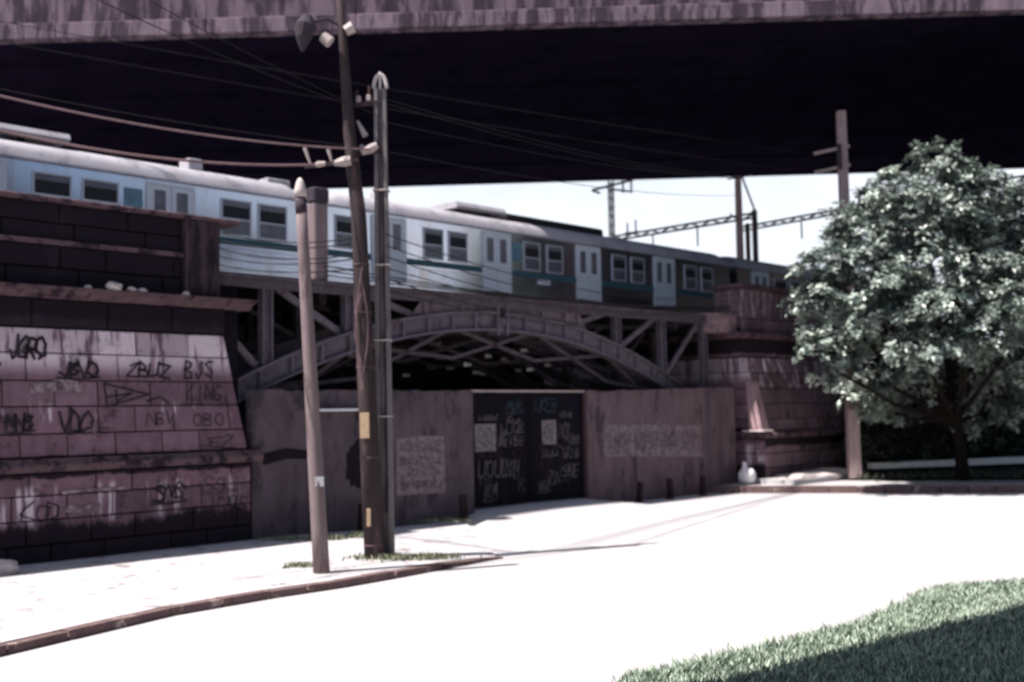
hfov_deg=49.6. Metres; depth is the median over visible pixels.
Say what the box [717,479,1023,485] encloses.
pavement
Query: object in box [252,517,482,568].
weeds
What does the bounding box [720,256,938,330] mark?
train car
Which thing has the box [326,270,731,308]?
cable
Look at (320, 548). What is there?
utility pole
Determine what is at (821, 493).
ground
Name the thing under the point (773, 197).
sky
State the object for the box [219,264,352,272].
cable
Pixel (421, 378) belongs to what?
wall
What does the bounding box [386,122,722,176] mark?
cable
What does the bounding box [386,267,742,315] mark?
cable
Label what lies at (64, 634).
kerb
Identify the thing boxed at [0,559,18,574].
boulder
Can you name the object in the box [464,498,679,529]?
driveway
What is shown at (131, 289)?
stone
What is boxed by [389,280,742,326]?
cable
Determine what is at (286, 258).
cable
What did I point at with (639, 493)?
bollard
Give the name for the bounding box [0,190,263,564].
bridge pier
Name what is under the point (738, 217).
catenary mast
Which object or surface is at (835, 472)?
earth heap
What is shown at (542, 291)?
cable
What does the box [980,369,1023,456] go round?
shrub
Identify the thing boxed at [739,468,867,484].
step
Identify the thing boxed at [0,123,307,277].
train car
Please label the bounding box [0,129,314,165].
cable
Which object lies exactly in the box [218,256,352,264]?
cable
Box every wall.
[216,288,538,462]
[246,389,473,539]
[581,387,736,501]
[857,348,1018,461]
[868,456,1023,474]
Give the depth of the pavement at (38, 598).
23.19 m
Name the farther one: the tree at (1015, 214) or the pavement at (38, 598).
the tree at (1015, 214)
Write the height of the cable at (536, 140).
5.221 m
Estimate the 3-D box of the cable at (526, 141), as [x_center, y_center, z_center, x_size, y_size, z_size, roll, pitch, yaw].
[4.474,-7.249,43.353,0.024,5.221,37.165,-3,-4,24]
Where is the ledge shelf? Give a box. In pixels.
[320,408,358,419]
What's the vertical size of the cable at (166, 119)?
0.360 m
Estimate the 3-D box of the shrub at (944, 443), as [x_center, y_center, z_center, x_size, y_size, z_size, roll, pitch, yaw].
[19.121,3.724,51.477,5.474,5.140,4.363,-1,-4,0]
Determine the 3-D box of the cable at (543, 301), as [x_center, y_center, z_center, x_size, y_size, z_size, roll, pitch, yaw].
[3.498,-1.609,36.729,0.026,1.457,25.261,-3,-4,31]
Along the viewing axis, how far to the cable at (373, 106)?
36.72 m
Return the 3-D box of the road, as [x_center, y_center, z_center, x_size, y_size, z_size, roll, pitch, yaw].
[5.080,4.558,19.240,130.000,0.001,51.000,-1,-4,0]
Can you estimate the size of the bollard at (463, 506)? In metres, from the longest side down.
0.780 x 0.260 x 0.260 m
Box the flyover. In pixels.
[0,0,1023,189]
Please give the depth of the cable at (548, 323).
32.12 m
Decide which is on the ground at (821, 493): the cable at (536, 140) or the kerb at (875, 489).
the kerb at (875, 489)
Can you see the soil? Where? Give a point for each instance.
(917, 478)
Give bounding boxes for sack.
[738,461,755,484]
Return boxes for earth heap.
[774,467,867,477]
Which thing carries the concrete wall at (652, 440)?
on the ground at (821, 493)
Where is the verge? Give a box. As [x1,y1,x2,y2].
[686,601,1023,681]
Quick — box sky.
[293,169,1023,336]
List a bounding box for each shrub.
[835,396,941,471]
[873,389,989,460]
[931,385,1023,459]
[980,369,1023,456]
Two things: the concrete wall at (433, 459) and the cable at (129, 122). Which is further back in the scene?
the concrete wall at (433, 459)
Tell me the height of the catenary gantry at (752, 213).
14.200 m
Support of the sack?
on the pavement at (847, 482)
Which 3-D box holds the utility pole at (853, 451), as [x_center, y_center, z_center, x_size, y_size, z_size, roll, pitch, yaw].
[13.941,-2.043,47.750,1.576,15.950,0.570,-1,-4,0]
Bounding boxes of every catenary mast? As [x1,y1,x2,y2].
[592,179,638,237]
[727,174,755,258]
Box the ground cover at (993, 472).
[849,458,1023,478]
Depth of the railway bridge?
38.57 m
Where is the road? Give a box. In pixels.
[0,494,1023,681]
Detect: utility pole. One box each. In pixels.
[294,178,329,573]
[295,0,384,558]
[354,72,394,556]
[813,110,861,478]
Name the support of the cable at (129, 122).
attached to the utility pole at (383, 362)
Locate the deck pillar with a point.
(317, 198)
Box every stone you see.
[105,281,122,290]
[127,287,136,291]
[137,288,147,291]
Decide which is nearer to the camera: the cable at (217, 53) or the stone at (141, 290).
the cable at (217, 53)
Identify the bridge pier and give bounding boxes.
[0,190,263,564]
[528,283,873,481]
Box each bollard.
[355,504,362,531]
[458,495,468,519]
[634,481,642,502]
[665,478,674,498]
[698,476,706,495]
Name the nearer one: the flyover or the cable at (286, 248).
the cable at (286, 248)
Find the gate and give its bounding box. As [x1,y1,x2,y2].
[469,390,586,507]
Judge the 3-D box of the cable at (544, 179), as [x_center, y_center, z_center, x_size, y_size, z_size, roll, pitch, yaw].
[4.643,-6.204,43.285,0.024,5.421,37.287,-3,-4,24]
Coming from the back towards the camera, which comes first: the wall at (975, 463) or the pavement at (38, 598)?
the wall at (975, 463)
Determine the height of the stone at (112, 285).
0.280 m
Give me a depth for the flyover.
52.33 m
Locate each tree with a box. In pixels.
[775,136,1023,480]
[976,182,1023,389]
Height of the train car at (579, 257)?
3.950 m
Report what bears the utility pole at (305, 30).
on the pavement at (38, 598)
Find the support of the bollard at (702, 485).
on the road
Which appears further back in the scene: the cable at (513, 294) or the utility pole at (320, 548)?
the cable at (513, 294)
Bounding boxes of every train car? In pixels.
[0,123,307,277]
[327,192,729,313]
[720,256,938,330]
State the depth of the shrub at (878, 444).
49.52 m
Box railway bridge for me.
[220,271,708,429]
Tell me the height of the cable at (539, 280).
1.195 m
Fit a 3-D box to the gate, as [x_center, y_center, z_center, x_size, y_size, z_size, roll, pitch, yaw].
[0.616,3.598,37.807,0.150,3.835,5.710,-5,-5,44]
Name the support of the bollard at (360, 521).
on the pavement at (38, 598)
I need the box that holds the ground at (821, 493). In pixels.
[474,485,1023,512]
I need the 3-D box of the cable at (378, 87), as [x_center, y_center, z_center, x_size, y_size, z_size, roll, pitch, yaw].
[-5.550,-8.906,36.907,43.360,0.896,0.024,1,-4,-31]
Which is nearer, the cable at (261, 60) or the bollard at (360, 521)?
the cable at (261, 60)
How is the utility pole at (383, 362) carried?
on the pavement at (38, 598)
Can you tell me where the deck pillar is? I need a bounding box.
[306,187,328,279]
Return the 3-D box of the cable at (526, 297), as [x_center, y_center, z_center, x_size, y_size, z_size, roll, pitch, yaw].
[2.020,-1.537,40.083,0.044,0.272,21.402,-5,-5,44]
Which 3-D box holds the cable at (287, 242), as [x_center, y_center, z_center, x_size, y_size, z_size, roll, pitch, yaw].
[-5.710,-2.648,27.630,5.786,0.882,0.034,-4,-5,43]
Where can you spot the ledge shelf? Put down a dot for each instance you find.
(354, 409)
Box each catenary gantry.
[613,210,758,260]
[743,175,1023,459]
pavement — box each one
[0,521,494,642]
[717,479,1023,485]
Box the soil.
[848,453,1023,480]
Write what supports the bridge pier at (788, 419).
on the pavement at (847, 482)
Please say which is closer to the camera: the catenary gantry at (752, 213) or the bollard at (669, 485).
the bollard at (669, 485)
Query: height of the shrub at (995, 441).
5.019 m
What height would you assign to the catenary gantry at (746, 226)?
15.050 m
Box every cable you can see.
[0,21,812,153]
[0,41,810,172]
[0,88,357,146]
[0,95,376,150]
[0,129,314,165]
[98,0,344,103]
[148,0,380,116]
[218,248,352,259]
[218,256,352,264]
[219,232,356,242]
[219,240,352,248]
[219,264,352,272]
[326,265,731,306]
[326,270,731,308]
[326,275,731,311]
[385,234,742,298]
[385,245,741,306]
[386,99,729,175]
[386,103,722,177]
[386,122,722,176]
[386,256,742,313]
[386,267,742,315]
[387,151,736,195]
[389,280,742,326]
[390,291,743,328]
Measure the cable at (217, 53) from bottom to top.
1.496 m
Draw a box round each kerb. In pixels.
[0,556,502,656]
[709,485,1023,492]
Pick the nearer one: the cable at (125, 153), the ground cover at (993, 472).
the cable at (125, 153)
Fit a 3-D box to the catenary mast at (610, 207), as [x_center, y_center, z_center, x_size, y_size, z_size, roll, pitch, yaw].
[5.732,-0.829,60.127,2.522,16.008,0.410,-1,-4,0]

